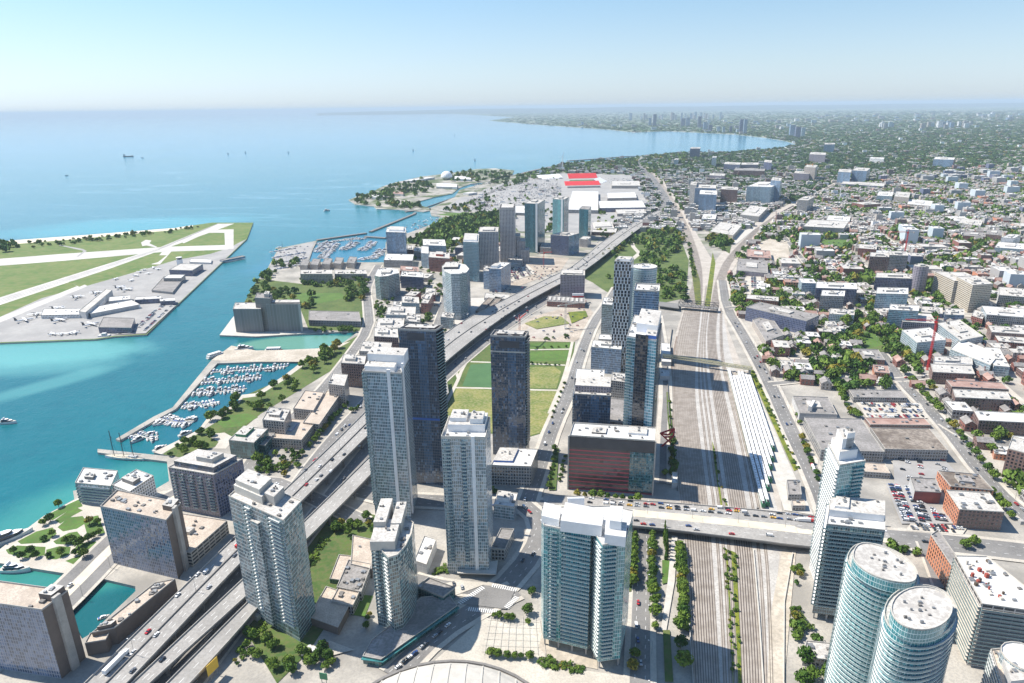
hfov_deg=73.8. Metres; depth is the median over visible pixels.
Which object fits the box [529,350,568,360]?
lawn
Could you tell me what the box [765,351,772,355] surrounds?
house
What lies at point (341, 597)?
school block
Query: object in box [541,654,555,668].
shrub
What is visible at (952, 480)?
brick warehouse
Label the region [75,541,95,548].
lawn
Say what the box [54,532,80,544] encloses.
lawn
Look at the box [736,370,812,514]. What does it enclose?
yard ground
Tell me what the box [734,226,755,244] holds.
works yard
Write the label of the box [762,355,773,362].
house
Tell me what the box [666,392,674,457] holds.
courtyard lawn
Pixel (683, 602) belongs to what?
broadleaf tree
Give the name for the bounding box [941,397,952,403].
house
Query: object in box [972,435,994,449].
house
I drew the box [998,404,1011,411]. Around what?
house
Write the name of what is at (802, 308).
building
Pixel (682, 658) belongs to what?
broadleaf tree
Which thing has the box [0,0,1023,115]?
sky
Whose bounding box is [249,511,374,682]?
garden ground
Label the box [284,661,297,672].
broadleaf tree
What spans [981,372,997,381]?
house
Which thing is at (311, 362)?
broadleaf tree
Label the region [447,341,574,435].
park ground
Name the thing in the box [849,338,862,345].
house
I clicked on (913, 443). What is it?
box store
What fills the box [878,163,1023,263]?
distant houses
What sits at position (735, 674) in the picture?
railway track
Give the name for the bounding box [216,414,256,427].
lawn
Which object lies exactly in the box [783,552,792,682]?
yard wall
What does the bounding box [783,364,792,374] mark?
house
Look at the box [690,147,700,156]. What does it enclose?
midrise block
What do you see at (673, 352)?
rusty ballast
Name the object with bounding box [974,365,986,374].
house
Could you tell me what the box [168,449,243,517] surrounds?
apartment building
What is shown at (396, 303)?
annex
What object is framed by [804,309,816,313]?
house
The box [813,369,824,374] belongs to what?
house
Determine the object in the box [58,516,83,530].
lawn
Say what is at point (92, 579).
street
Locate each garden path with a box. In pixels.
[207,433,231,448]
[661,536,677,629]
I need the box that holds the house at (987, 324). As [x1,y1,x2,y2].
[984,322,992,328]
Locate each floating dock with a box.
[204,377,259,382]
[210,366,287,372]
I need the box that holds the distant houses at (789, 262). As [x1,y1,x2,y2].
[778,167,1023,272]
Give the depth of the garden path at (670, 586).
517.96 m
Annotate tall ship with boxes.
[102,431,143,460]
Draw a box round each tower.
[176,257,182,264]
[228,469,315,641]
[255,291,273,331]
[361,346,417,518]
[370,498,418,630]
[386,226,407,253]
[398,324,447,484]
[441,409,497,574]
[442,262,470,319]
[463,233,479,281]
[478,227,498,269]
[490,329,529,453]
[499,204,515,261]
[525,199,544,252]
[541,497,632,667]
[552,196,568,233]
[572,375,611,424]
[574,368,604,384]
[579,206,590,238]
[591,340,621,373]
[601,297,612,333]
[611,256,633,371]
[623,308,661,426]
[631,263,656,322]
[633,283,659,317]
[653,114,656,125]
[680,118,684,125]
[685,118,689,125]
[697,116,701,127]
[703,122,707,128]
[739,119,743,131]
[743,119,747,132]
[789,125,795,135]
[794,127,801,136]
[801,127,805,135]
[809,426,865,578]
[811,496,884,619]
[824,542,919,682]
[867,584,957,682]
[910,264,928,294]
[920,123,925,128]
[937,121,942,127]
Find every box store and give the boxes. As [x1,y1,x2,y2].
[803,417,884,462]
[863,462,890,478]
[870,427,947,460]
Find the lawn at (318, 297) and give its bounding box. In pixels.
[287,293,343,303]
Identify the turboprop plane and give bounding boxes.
[13,317,33,321]
[50,317,66,321]
[81,322,98,325]
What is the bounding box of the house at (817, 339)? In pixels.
[813,338,823,349]
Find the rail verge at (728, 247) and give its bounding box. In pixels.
[709,231,730,252]
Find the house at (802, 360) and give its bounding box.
[794,357,808,362]
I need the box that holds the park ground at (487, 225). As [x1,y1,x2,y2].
[407,213,492,246]
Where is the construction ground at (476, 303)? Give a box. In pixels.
[455,298,484,325]
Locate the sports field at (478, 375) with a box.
[462,363,490,387]
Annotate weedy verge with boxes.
[690,260,700,304]
[705,253,714,305]
[712,442,727,505]
[725,549,741,682]
[751,370,797,470]
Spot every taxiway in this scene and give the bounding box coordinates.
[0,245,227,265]
[0,279,86,321]
[153,250,170,263]
[182,229,233,248]
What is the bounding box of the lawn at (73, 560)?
[66,555,80,563]
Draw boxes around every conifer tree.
[664,533,668,548]
[664,542,668,559]
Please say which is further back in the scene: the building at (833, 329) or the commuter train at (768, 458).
the building at (833, 329)
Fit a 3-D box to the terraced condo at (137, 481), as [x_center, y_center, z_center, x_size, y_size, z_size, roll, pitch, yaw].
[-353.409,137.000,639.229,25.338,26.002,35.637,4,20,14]
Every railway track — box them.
[651,172,719,682]
[651,173,713,682]
[656,179,710,682]
[658,180,715,682]
[662,187,708,682]
[672,233,695,682]
[674,230,697,682]
[677,214,705,682]
[677,216,703,682]
[677,229,700,682]
[698,286,726,682]
[701,284,732,682]
[704,283,737,682]
[707,187,827,682]
[708,184,833,682]
[710,192,818,682]
[711,186,830,682]
[712,185,832,682]
[713,195,813,682]
[714,185,833,682]
[719,308,767,682]
[721,308,772,682]
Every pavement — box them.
[0,489,172,671]
[130,290,444,682]
[184,281,585,682]
[243,265,382,471]
[267,476,372,525]
[350,484,542,513]
[379,581,523,670]
[418,572,500,596]
[454,501,541,603]
[518,287,612,501]
[623,528,656,682]
[654,315,672,483]
[716,280,822,514]
[768,376,901,385]
[783,236,846,308]
[884,352,1023,519]
[887,527,1023,562]
[898,364,1010,381]
[915,541,933,585]
[938,424,1010,446]
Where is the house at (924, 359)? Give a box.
[920,354,932,366]
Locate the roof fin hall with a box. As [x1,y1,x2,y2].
[808,400,815,410]
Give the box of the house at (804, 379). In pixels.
[799,373,814,385]
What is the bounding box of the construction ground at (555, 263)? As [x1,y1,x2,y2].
[509,257,568,288]
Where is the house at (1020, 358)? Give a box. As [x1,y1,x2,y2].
[1016,355,1023,362]
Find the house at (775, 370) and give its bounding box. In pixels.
[770,365,779,377]
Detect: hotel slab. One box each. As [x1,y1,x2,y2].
[0,581,85,678]
[100,490,189,578]
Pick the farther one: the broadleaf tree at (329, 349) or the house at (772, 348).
the broadleaf tree at (329, 349)
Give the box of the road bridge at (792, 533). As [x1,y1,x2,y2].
[544,494,890,548]
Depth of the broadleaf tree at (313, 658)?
446.49 m
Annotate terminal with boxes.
[41,308,80,318]
[79,289,112,318]
[89,300,139,317]
[109,295,130,303]
[135,296,161,303]
[159,298,175,304]
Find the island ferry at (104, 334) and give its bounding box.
[98,332,110,336]
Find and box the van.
[1017,519,1023,524]
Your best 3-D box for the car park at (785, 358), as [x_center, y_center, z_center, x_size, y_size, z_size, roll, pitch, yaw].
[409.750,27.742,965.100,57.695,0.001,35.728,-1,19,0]
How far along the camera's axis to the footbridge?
941.51 m
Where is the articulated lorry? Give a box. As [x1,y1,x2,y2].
[101,648,128,674]
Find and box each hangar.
[98,317,135,332]
[152,276,181,293]
[163,274,185,282]
[169,263,203,275]
[189,258,211,263]
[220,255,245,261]
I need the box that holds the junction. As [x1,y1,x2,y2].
[461,587,514,608]
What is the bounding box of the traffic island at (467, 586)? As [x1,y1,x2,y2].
[447,581,483,594]
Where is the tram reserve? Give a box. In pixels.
[65,496,173,595]
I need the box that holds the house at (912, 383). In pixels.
[909,379,925,389]
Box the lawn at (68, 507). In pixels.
[42,499,81,519]
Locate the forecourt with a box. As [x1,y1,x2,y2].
[539,634,597,668]
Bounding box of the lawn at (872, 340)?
[861,332,884,347]
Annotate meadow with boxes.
[447,388,556,434]
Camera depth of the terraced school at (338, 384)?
839.44 m
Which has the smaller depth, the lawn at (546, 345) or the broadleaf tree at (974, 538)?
the broadleaf tree at (974, 538)
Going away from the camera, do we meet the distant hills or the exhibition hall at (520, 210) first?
the exhibition hall at (520, 210)
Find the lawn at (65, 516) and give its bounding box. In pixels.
[55,508,82,523]
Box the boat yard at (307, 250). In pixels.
[270,242,313,269]
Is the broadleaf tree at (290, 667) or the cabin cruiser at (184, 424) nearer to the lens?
the broadleaf tree at (290, 667)
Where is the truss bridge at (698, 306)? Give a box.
[678,300,718,311]
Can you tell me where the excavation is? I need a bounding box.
[525,324,569,337]
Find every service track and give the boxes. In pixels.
[59,245,85,256]
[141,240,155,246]
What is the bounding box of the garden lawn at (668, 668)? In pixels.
[663,630,672,681]
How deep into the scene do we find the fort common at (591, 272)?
1533.63 m
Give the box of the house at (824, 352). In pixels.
[819,350,829,357]
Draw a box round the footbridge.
[662,353,752,374]
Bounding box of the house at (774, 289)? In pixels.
[772,286,778,292]
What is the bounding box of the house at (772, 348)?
[762,347,774,355]
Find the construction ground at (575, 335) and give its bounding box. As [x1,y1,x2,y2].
[516,307,592,341]
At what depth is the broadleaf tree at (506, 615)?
484.27 m
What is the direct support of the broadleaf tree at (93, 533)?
on the city ground at (356, 636)
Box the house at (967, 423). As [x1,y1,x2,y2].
[959,415,976,431]
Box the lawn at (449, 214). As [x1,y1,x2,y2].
[436,212,465,215]
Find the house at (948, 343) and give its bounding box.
[945,339,951,346]
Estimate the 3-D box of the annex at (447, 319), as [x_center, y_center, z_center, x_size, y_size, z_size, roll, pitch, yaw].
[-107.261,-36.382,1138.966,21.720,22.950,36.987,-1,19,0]
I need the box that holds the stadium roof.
[372,659,528,682]
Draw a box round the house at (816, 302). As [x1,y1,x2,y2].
[811,299,819,307]
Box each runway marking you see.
[0,224,216,302]
[0,225,213,299]
[14,226,211,296]
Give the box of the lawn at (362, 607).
[351,595,372,616]
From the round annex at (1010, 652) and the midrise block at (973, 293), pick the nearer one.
the round annex at (1010, 652)
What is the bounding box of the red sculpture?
[659,428,674,447]
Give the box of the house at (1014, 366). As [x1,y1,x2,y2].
[1010,361,1023,371]
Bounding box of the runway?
[0,224,231,304]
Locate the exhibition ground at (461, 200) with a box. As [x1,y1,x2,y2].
[439,196,489,212]
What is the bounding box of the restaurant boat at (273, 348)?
[265,346,281,349]
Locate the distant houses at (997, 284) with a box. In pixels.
[748,167,1023,288]
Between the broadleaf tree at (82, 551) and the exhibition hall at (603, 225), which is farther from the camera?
the exhibition hall at (603, 225)
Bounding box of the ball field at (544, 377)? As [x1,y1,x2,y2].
[530,367,560,387]
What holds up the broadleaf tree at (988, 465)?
on the city ground at (356, 636)
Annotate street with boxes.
[56,490,173,606]
[243,265,381,470]
[270,477,370,522]
[352,485,543,510]
[384,584,520,673]
[417,574,499,594]
[457,500,540,604]
[520,289,612,501]
[630,528,649,682]
[659,330,667,483]
[718,280,821,506]
[768,377,900,384]
[776,228,845,308]
[788,199,1023,404]
[812,189,996,306]
[880,352,1023,519]
[887,530,1023,559]
[899,365,1010,380]
[918,541,943,587]
[940,423,1010,445]
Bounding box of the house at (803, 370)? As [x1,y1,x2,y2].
[798,366,808,377]
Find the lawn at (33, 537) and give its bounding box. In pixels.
[18,527,56,543]
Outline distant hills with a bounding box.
[317,102,1023,115]
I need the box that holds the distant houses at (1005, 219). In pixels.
[532,111,1023,276]
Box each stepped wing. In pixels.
[515,233,519,255]
[518,238,524,257]
[521,247,529,262]
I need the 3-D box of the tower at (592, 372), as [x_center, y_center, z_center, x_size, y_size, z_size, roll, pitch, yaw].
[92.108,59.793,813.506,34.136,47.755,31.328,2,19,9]
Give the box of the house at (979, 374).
[976,369,994,380]
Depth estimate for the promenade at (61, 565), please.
578.44 m
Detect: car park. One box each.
[113,305,174,334]
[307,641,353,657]
[511,265,534,280]
[745,277,761,293]
[779,357,815,363]
[856,402,928,417]
[885,483,952,523]
[893,459,955,482]
[905,524,966,534]
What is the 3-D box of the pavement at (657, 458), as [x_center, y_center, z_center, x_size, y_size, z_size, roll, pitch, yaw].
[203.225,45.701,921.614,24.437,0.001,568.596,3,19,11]
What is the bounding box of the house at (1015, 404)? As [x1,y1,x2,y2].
[1010,399,1020,409]
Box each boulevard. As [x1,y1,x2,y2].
[138,296,444,682]
[193,290,559,682]
[448,162,640,209]
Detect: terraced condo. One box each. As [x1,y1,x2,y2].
[75,467,119,504]
[112,469,156,496]
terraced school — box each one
[262,407,291,433]
[271,419,313,448]
[293,390,323,418]
[303,390,339,433]
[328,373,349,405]
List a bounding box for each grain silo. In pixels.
[233,302,263,331]
[266,300,302,331]
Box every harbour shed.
[85,632,111,655]
[92,578,177,644]
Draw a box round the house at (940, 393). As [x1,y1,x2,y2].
[934,387,951,401]
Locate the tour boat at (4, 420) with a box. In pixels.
[0,417,16,423]
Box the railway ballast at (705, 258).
[646,167,833,671]
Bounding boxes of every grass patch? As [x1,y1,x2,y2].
[70,255,166,286]
[163,252,208,261]
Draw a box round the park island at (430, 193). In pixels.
[349,168,513,211]
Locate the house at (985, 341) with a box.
[982,339,996,346]
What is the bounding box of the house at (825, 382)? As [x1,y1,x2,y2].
[818,376,831,389]
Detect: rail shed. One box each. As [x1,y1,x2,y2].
[476,297,494,312]
[484,296,500,308]
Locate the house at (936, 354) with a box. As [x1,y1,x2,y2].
[932,352,942,359]
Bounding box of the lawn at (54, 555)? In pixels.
[46,546,70,558]
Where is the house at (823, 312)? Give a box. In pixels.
[818,311,828,318]
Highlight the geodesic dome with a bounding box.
[441,171,451,179]
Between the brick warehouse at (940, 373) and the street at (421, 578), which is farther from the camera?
the brick warehouse at (940, 373)
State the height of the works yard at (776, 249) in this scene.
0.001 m
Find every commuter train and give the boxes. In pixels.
[727,369,765,507]
[732,375,769,506]
[736,375,769,490]
[737,371,771,482]
[741,371,772,469]
[745,374,774,461]
[748,375,774,450]
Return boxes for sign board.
[319,672,327,682]
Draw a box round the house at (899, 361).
[892,354,905,366]
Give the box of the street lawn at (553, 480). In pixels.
[549,448,558,489]
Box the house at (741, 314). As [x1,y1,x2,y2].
[738,311,745,318]
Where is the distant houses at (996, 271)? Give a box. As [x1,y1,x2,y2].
[814,167,1023,276]
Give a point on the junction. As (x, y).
(494, 597)
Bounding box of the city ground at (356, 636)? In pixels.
[0,106,1023,682]
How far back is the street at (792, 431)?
838.86 m
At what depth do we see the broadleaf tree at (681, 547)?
548.93 m
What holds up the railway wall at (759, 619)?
on the city ground at (356, 636)
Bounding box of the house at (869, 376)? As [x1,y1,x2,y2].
[859,373,876,385]
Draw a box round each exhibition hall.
[516,206,524,215]
[569,191,597,213]
[591,228,616,235]
[592,221,613,229]
[599,200,645,211]
[607,192,636,200]
[612,181,639,188]
[615,209,646,215]
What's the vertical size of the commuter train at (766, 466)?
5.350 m
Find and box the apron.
[0,239,245,341]
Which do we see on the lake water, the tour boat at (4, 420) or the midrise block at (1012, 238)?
the tour boat at (4, 420)
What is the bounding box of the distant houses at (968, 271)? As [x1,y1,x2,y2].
[821,174,1023,278]
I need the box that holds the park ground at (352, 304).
[245,279,362,330]
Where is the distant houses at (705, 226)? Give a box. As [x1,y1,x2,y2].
[480,111,1023,281]
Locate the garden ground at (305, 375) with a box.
[164,336,356,456]
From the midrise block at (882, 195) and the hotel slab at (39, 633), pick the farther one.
the midrise block at (882, 195)
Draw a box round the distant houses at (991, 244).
[739,165,1022,287]
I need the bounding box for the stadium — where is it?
[536,173,606,187]
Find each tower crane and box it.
[557,301,579,325]
[898,229,914,250]
[905,316,949,370]
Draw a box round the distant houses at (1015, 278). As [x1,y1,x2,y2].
[798,167,1023,287]
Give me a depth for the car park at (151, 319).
1202.70 m
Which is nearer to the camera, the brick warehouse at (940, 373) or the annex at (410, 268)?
the brick warehouse at (940, 373)
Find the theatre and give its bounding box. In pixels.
[229,426,268,458]
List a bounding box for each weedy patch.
[525,316,568,328]
[568,311,586,322]
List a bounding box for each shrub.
[258,620,265,627]
[308,551,319,555]
[309,553,319,559]
[309,557,316,565]
[431,567,439,574]
[440,563,448,573]
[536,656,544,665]
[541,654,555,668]
[545,656,558,670]
[552,660,563,668]
[561,659,573,673]
[567,663,580,669]
[570,665,585,673]
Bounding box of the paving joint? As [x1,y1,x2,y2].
[522,616,522,651]
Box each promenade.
[0,491,165,578]
[155,365,301,453]
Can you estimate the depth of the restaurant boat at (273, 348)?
1043.72 m
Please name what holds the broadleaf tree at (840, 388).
on the city ground at (356, 636)
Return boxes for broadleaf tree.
[8,545,17,552]
[15,551,26,558]
[24,545,35,552]
[31,550,39,557]
[38,518,46,524]
[43,512,53,521]
[47,529,55,536]
[53,499,62,506]
[56,546,65,555]
[60,535,68,543]
[67,534,75,541]
[70,548,78,554]
[72,537,82,547]
[77,547,89,556]
[83,516,93,524]
[84,533,91,540]
[90,531,97,537]
[93,517,100,522]
[179,436,188,444]
[180,446,188,452]
[191,439,202,448]
[196,427,204,434]
[203,410,215,420]
[203,442,209,447]
[206,430,215,437]
[216,408,225,418]
[227,399,237,406]
[230,393,239,399]
[231,402,239,408]
[242,625,252,634]
[242,638,250,647]
[246,647,254,656]
[247,627,260,639]
[250,451,263,460]
[251,647,262,657]
[252,400,262,409]
[255,391,265,398]
[256,458,262,465]
[259,625,267,632]
[260,630,271,640]
[261,458,270,464]
[266,639,273,648]
[266,657,280,668]
[268,379,277,386]
[269,637,279,646]
[278,394,285,399]
[281,654,294,664]
[284,379,290,385]
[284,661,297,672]
[294,642,304,654]
[297,359,305,367]
[301,646,311,653]
[302,655,310,665]
[304,354,313,362]
[307,652,319,664]
[308,360,317,365]
[309,364,316,372]
[310,435,317,440]
[312,646,323,655]
[316,639,328,649]
[317,348,326,355]
[319,343,328,348]
[320,355,327,362]
[320,660,329,668]
[321,648,333,659]
[326,347,332,352]
[327,416,333,421]
[327,657,335,663]
[330,343,337,352]
[330,522,339,531]
[331,339,341,345]
[337,518,344,524]
[344,527,351,534]
[346,518,354,525]
[353,518,362,528]
[361,510,371,519]
[362,621,369,627]
[485,647,495,654]
[493,648,501,656]
[495,610,503,617]
[503,612,509,619]
[503,650,510,657]
[509,612,515,619]
[511,651,518,658]
[521,602,533,613]
[525,650,534,658]
[527,586,535,594]
[546,482,553,487]
[573,489,581,495]
[588,489,596,496]
[597,489,605,496]
[627,658,639,670]
[629,646,640,657]
[630,563,638,570]
[630,566,638,575]
[630,573,639,584]
[631,545,639,552]
[631,553,639,564]
[632,531,639,537]
[633,492,642,499]
[645,577,657,587]
[646,556,656,563]
[646,569,656,575]
[647,538,657,544]
[647,542,657,550]
[647,549,656,555]
[648,563,658,572]
[648,602,662,615]
[649,530,655,535]
[649,582,660,592]
[649,594,658,602]
[651,620,658,627]
[672,615,688,629]
[673,560,687,569]
[674,544,686,552]
[674,634,688,648]
[674,650,693,666]
[675,540,684,544]
[675,550,686,555]
[675,553,687,562]
[676,573,686,578]
[676,576,688,582]
[676,580,688,586]
[676,604,690,613]
[677,565,689,574]
[677,584,689,594]
[677,600,688,606]
[677,610,689,620]
[678,594,689,602]
[789,606,797,611]
[790,565,798,571]
[794,668,811,682]
[796,569,803,576]
[796,645,816,663]
[798,432,805,438]
[802,443,810,447]
[803,447,811,452]
[803,664,821,679]
[813,469,820,473]
[820,665,825,676]
[836,385,845,391]
[838,390,846,395]
[840,314,852,321]
[841,395,849,402]
[850,323,863,330]
[850,407,858,415]
[852,328,863,335]
[853,309,862,317]
[854,410,863,416]
[866,316,878,324]
[870,310,879,317]
[871,323,883,334]
[879,336,888,343]
[881,327,893,334]
[908,375,918,380]
[915,382,925,389]
[922,391,930,396]
[928,397,939,403]
[933,402,944,410]
[948,419,960,428]
[955,429,964,435]
[959,538,972,547]
[960,434,968,441]
[966,441,974,447]
[968,534,981,544]
[971,446,981,455]
[976,454,985,461]
[982,462,994,470]
[986,443,998,452]
[988,468,1001,478]
[990,431,1000,439]
[993,492,1003,500]
[997,498,1011,509]
[1006,432,1015,438]
[1006,510,1016,517]
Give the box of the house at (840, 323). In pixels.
[837,321,845,325]
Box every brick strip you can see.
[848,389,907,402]
[864,417,930,427]
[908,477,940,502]
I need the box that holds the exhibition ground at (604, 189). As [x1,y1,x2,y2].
[471,173,647,232]
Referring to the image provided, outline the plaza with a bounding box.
[436,618,622,682]
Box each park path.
[447,364,466,402]
[456,387,556,390]
[471,361,564,365]
[530,349,568,349]
[548,342,573,412]
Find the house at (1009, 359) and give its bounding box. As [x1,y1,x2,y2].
[1004,354,1014,363]
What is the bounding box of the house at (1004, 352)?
[1002,350,1011,355]
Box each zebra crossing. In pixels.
[458,586,484,603]
[468,607,496,612]
[492,584,516,590]
[504,596,518,608]
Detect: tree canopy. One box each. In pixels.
[0,151,1023,290]
[39,268,1023,670]
[489,110,1023,232]
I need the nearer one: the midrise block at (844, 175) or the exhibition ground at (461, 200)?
the exhibition ground at (461, 200)
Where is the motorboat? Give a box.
[97,614,109,619]
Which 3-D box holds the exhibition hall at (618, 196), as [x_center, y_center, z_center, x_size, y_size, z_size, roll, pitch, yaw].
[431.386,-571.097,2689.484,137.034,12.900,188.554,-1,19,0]
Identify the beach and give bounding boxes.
[10,225,192,243]
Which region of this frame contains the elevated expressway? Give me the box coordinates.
[84,210,664,682]
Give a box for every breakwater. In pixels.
[316,233,366,240]
[364,236,385,238]
[369,212,416,231]
[421,197,453,208]
[510,166,550,175]
[567,156,634,160]
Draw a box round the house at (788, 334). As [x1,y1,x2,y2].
[783,331,791,338]
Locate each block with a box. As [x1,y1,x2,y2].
[300,259,309,269]
[310,258,320,269]
[311,586,351,634]
[322,258,332,269]
[331,580,361,614]
[333,257,343,268]
[337,559,370,600]
[341,354,366,387]
[346,256,356,268]
[351,535,372,578]
[359,341,391,360]
[374,327,398,347]
[375,318,404,336]
[384,254,413,267]
[386,306,415,323]
[400,271,423,288]
[402,296,419,312]
[405,291,420,298]
[405,313,420,323]
[421,246,428,267]
[421,292,433,313]
[423,239,445,251]
[424,273,433,281]
[429,251,449,271]
[455,245,462,254]
[457,252,462,258]
[489,262,510,291]
[491,447,537,485]
[550,232,578,255]
[567,422,656,495]
[579,236,590,247]
[610,398,623,424]
[611,372,624,398]
[689,181,696,202]
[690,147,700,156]
[694,184,715,204]
[698,190,716,210]
[701,214,716,221]
[709,173,724,179]
[710,222,741,238]
[711,156,716,165]
[720,186,737,202]
[723,162,740,170]
[733,168,764,175]
[740,162,758,167]
[740,206,767,221]
[745,181,781,202]
[745,302,818,332]
[746,294,778,305]
[752,317,783,345]
[763,160,771,170]
[770,177,781,201]
[771,340,790,356]
[783,279,798,289]
[793,171,809,180]
[796,196,813,211]
[798,278,815,295]
[803,219,848,232]
[804,165,817,179]
[809,152,825,162]
[814,282,856,305]
[818,290,844,311]
[823,143,834,152]
[826,215,850,222]
[828,308,854,324]
[837,169,850,182]
[841,181,884,187]
[851,167,869,181]
[852,201,880,207]
[852,348,884,364]
[856,285,865,298]
[857,244,876,256]
[868,252,888,271]
[869,157,883,162]
[872,364,889,377]
[874,272,912,293]
[874,287,907,307]
[876,191,892,200]
[886,304,919,326]
[887,251,907,271]
[894,191,909,202]
[900,327,945,356]
[901,313,936,330]
[907,199,932,206]
[921,306,942,317]
[926,529,955,589]
[931,272,971,303]
[932,157,954,166]
[933,356,972,366]
[936,319,982,346]
[943,308,963,320]
[946,216,967,221]
[949,341,999,370]
[953,275,992,312]
[958,218,982,226]
[963,231,985,239]
[971,310,983,326]
[980,648,1023,682]
[981,306,1023,325]
[984,347,1009,376]
[985,229,1002,240]
[986,325,1023,339]
[992,444,1007,460]
[994,242,1023,253]
[994,335,1023,347]
[996,287,1023,306]
[1001,234,1020,242]
[1001,436,1023,475]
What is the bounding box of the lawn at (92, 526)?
[83,515,104,533]
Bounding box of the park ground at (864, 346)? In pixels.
[848,320,898,351]
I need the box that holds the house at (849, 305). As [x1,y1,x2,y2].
[846,302,853,308]
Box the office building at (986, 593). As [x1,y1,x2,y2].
[945,555,1023,667]
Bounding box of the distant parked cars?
[118,143,1023,504]
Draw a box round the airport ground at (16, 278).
[0,223,252,343]
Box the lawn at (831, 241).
[822,239,847,248]
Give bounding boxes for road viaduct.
[659,302,678,308]
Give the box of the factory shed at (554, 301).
[547,296,584,307]
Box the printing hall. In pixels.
[792,396,837,420]
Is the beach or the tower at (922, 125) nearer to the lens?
the beach
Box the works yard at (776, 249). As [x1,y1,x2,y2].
[755,239,789,261]
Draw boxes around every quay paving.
[212,342,348,361]
[220,316,300,335]
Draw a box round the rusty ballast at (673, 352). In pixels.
[671,336,680,500]
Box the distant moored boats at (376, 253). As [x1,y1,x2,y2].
[313,182,491,260]
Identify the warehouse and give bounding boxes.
[309,310,361,326]
[736,258,767,276]
[746,249,771,259]
[756,280,769,292]
[929,363,974,383]
[936,470,993,495]
[943,490,1003,530]
[944,380,1008,394]
[951,389,1010,410]
[972,410,1023,435]
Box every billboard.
[206,656,218,681]
[572,293,583,297]
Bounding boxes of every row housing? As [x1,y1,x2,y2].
[300,270,332,282]
[335,270,366,279]
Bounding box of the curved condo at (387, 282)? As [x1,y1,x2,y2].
[375,267,400,299]
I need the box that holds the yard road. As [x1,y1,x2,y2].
[767,550,795,682]
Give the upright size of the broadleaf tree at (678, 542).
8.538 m
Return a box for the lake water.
[0,112,794,638]
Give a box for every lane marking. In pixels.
[635,536,646,646]
[892,372,1019,507]
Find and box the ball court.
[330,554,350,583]
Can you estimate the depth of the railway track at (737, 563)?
675.14 m
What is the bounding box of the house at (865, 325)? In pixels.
[863,323,870,330]
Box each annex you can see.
[260,432,274,454]
[393,301,401,305]
[400,265,418,274]
[407,245,413,253]
[414,247,420,258]
[416,535,436,573]
[425,288,435,299]
[440,312,454,328]
[451,237,461,244]
[483,265,489,288]
[484,293,509,300]
[491,528,513,560]
[494,490,517,519]
[508,256,522,265]
[511,263,519,267]
[540,242,550,253]
[598,334,611,340]
[660,369,669,380]
[661,342,670,365]
[672,472,677,487]
[802,640,829,666]
[998,641,1023,671]
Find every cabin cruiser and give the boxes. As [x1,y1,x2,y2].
[131,435,143,443]
[145,431,154,436]
[149,435,153,442]
[152,418,161,426]
[157,419,165,425]
[181,421,188,428]
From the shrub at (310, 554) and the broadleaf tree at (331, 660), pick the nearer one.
the broadleaf tree at (331, 660)
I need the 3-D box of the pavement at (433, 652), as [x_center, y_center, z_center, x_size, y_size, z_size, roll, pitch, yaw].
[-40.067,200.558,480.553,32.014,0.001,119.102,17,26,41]
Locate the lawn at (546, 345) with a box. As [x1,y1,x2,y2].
[530,343,570,348]
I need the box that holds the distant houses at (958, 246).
[804,164,1023,274]
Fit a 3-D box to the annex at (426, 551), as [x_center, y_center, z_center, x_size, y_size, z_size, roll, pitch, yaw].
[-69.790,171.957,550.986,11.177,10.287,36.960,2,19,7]
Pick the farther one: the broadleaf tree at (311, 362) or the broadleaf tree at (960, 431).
the broadleaf tree at (311, 362)
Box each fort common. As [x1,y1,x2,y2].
[584,236,631,281]
[593,225,688,301]
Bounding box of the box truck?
[797,517,813,521]
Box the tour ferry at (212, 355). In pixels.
[206,351,223,358]
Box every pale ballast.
[693,308,728,682]
[716,308,779,671]
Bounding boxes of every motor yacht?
[0,527,32,546]
[0,560,30,572]
[152,444,166,452]
[177,430,191,437]
[234,345,253,349]
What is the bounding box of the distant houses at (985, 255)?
[551,112,1023,270]
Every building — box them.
[560,270,584,296]
[772,271,783,274]
[780,360,792,371]
[783,274,793,278]
[786,480,801,499]
[791,500,805,510]
[792,291,804,298]
[793,306,804,310]
[793,362,812,374]
[794,335,808,342]
[796,339,810,348]
[805,331,819,339]
[817,328,832,335]
[825,321,836,327]
[828,327,840,333]
[831,353,841,358]
[838,325,848,332]
[839,340,852,349]
[856,291,870,299]
[857,282,868,286]
[858,297,869,303]
[863,311,882,320]
[864,290,875,294]
[874,308,887,315]
[914,296,931,304]
[918,300,932,307]
[933,302,940,306]
[943,400,973,419]
[986,342,1007,348]
[1007,348,1023,361]
[1008,305,1023,308]
[1015,367,1023,378]
[1019,489,1023,502]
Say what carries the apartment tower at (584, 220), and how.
on the city ground at (356, 636)
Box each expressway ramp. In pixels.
[131,379,448,682]
[166,602,257,682]
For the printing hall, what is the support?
on the city ground at (356, 636)
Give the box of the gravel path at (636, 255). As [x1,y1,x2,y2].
[631,241,639,258]
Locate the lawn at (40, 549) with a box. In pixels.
[6,545,45,557]
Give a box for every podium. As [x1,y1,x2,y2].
[183,513,228,566]
[361,595,458,666]
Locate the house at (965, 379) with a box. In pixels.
[955,377,974,380]
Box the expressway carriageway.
[637,142,812,210]
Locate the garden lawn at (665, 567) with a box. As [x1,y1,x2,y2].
[662,560,669,583]
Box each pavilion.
[393,192,402,195]
[403,177,434,182]
[418,577,455,599]
[436,183,456,188]
[452,176,470,180]
[463,192,476,195]
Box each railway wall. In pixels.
[667,330,677,490]
[684,542,693,682]
[753,549,763,682]
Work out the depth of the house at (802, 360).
936.88 m

